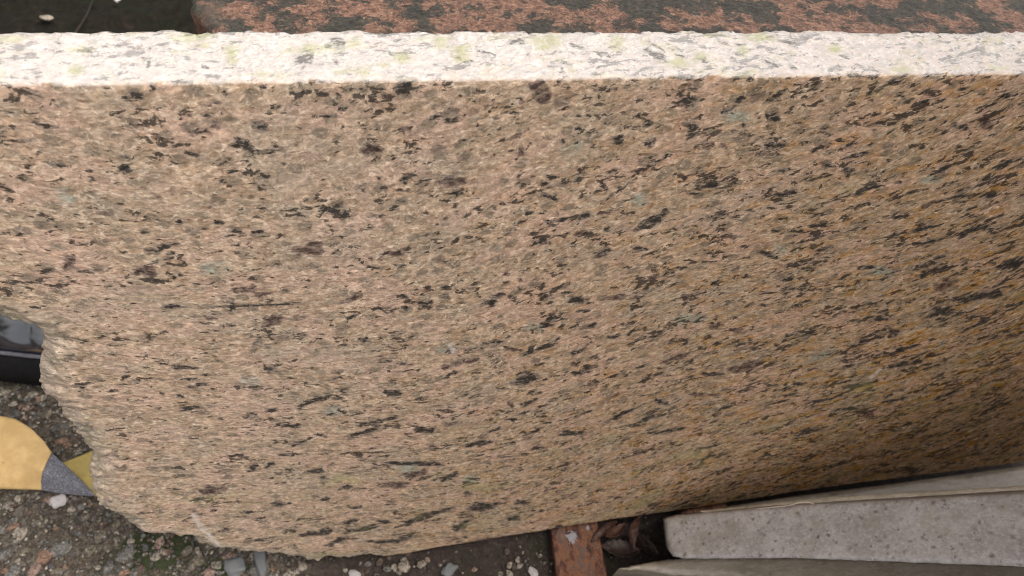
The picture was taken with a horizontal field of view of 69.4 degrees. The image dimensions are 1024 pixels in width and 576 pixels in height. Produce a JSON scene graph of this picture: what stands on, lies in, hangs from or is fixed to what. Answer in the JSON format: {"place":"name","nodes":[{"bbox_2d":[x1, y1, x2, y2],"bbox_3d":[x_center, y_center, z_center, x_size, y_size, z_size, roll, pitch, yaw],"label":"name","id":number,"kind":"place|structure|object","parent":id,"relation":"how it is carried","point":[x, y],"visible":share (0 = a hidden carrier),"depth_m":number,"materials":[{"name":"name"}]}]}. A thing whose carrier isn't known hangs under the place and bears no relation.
{"place":"outdoors","nodes":[
{"label":"outdoors","id":0,"kind":"place"},
{"bbox_2d":[0,416,97,496],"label":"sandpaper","id":1,"kind":"object","parent":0,"point":[25,452],"visible":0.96,"depth_m":0.48,"materials":[{"name":"yellow paper"}]},
{"bbox_2d":[0,0,196,34],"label":"dark soil","id":2,"kind":"structure","parent":0,"point":[121,16],"depth_m":0.77,"materials":[{"name":"black soil"}]},
{"bbox_2d":[39,15,53,20],"bbox_3d":[-0.470,-0.273,0.747,0.012,0.005,0.009,-28,63,-24],"label":"soil chip","id":3,"kind":"object","parent":2,"relation":"on","point":[47,17],"visible":1,"depth_m":0.74,"materials":[{"name":"stone"}]},
{"bbox_2d":[74,0,92,32],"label":"twig","id":4,"kind":"object","parent":2,"relation":"on","point":[80,24],"visible":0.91,"depth_m":0.75,"materials":[{"name":"grey wood"}]},
{"bbox_2d":[0,382,1023,575],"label":"gravel ground","id":5,"kind":"structure","parent":0,"point":[77,535],"depth_m":0.48,"materials":[{"name":"grey gravel"}]},
{"bbox_2d":[0,314,43,385],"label":"boot","id":6,"kind":"object","parent":5,"relation":"on","point":[21,348],"visible":0.26,"depth_m":0.51,"materials":[{"name":"black leather"}]},
{"bbox_2d":[49,494,68,508],"bbox_3d":[-0.296,0.139,0.482,0.011,0.005,0.010,-13,59,-28],"label":"white stone","id":7,"kind":"object","parent":5,"relation":"on","point":[57,501],"visible":1,"depth_m":0.48,"materials":[{"name":"white stone"}]},
{"bbox_2d":[223,557,245,575],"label":"stone chip","id":8,"kind":"object","parent":5,"relation":"on","point":[235,566],"visible":1,"depth_m":0.47,"materials":[{"name":"grey stone"}]},
{"bbox_2d":[254,551,266,575],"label":"stone splinter","id":9,"kind":"object","parent":5,"relation":"on","point":[260,561],"visible":0.66,"depth_m":0.47,"materials":[{"name":"grey stone"}]},
{"bbox_2d":[348,569,360,575],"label":"stone chip","id":10,"kind":"object","parent":5,"relation":"on","point":[353,572],"visible":1,"depth_m":0.48,"materials":[{"name":"white stone"}]},
{"bbox_2d":[398,560,410,572],"bbox_3d":[-0.070,0.183,0.484,0.008,0.005,0.008,-13,50,-28],"label":"stone chip","id":11,"kind":"object","parent":5,"relation":"on","point":[404,566],"visible":1,"depth_m":0.48,"materials":[{"name":"beige stone"}]},
{"bbox_2d":[416,560,426,568],"bbox_3d":[-0.060,0.182,0.487,0.007,0.003,0.006,-20,52,-16],"label":"stone chip","id":12,"kind":"object","parent":5,"relation":"on","point":[421,564],"visible":1,"depth_m":0.49,"materials":[{"name":"beige stone"}]},
{"bbox_2d":[441,562,457,575],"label":"stone chip","id":13,"kind":"object","parent":5,"relation":"on","point":[449,568],"visible":1,"depth_m":0.48,"materials":[{"name":"grey stone"}]},
{"bbox_2d":[0,30,1023,560],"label":"granite slab","id":14,"kind":"object","parent":5,"relation":"on","point":[318,296],"depth_m":0.30,"materials":[{"name":"beige stone"}]},
{"bbox_2d":[528,566,537,575],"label":"stone chip","id":15,"kind":"object","parent":5,"relation":"on","point":[532,571],"visible":1,"depth_m":0.49,"materials":[{"name":"white stone"}]},
{"bbox_2d":[548,522,606,575],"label":"steel bar","id":16,"kind":"object","parent":5,"relation":"on","point":[575,551],"visible":0.64,"depth_m":0.49,"materials":[{"name":"brown metal"}]},
{"bbox_2d":[591,521,616,542],"bbox_3d":[0.062,0.164,0.500,0.023,0.008,0.005,-42,86,5],"label":"dry leaf","id":17,"kind":"object","parent":16,"relation":"on","point":[603,530],"visible":1,"depth_m":0.50,"materials":[{"name":"brown plant"}]},
{"bbox_2d":[190,0,1023,34],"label":"granite slab","id":18,"kind":"object","parent":5,"relation":"on","point":[664,16],"depth_m":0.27,"materials":[{"name":"brown stone"}]},
{"bbox_2d":[605,522,626,537],"bbox_3d":[0.070,0.166,0.502,0.008,0.006,0.025,32,27,34],"label":"dry leaf","id":19,"kind":"object","parent":5,"relation":"on","point":[616,531],"visible":1,"depth_m":0.51,"materials":[{"name":"brown plant"}]},
{"bbox_2d":[602,539,641,557],"bbox_3d":[0.074,0.178,0.502,0.028,0.005,0.015,9,37,-8],"label":"dry leaf","id":20,"kind":"object","parent":5,"relation":"on","point":[621,548],"visible":1,"depth_m":0.50,"materials":[{"name":"brown plant"}]},
{"bbox_2d":[629,516,640,548],"bbox_3d":[0.083,0.164,0.501,0.008,0.024,0.007,-1,15,-29],"label":"dry leaf","id":21,"kind":"object","parent":20,"relation":"on","point":[633,531],"visible":1,"depth_m":0.50,"materials":[{"name":"brown plant"}]},
{"bbox_2d":[636,532,658,555],"bbox_3d":[0.092,0.175,0.506,0.012,0.006,0.022,-35,66,-27],"label":"dry leaf","id":22,"kind":"object","parent":5,"relation":"on","point":[645,544],"visible":1,"depth_m":0.51,"materials":[{"name":"brown plant"}]},
{"bbox_2d":[676,503,726,513],"bbox_3d":[0.134,0.157,0.523,0.036,0.014,0.030,2,55,-6],"label":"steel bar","id":23,"kind":"object","parent":5,"relation":"on","point":[698,509],"visible":0.23,"depth_m":0.52,"materials":[{"name":"brown metal"}]},
{"bbox_2d":[613,558,1023,575],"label":"stone slab","id":24,"kind":"object","parent":5,"relation":"on","point":[754,567],"depth_m":0.48,"materials":[{"name":"grey stone"}]},
{"bbox_2d":[663,490,1023,566],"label":"stone slab","id":25,"kind":"object","parent":24,"relation":"on","point":[983,528],"depth_m":0.40,"materials":[{"name":"grey stone"}]},
{"bbox_2d":[757,502,813,508],"bbox_3d":[0.155,0.131,0.438,0.031,0.035,0.010,-4,56,-10],"label":"dry fibre","id":26,"kind":"object","parent":25,"relation":"on","point":[783,506],"visible":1,"depth_m":0.43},
{"bbox_2d":[698,486,1023,512],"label":"stone slab","id":27,"kind":"object","parent":5,"relation":"on","point":[899,495],"depth_m":0.50,"materials":[{"name":"grey stone"}]},
{"bbox_2d":[723,465,1023,507],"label":"stone slab","id":28,"kind":"object","parent":5,"relation":"on","point":[1008,477],"depth_m":0.55,"materials":[{"name":"grey stone"}]}
]}

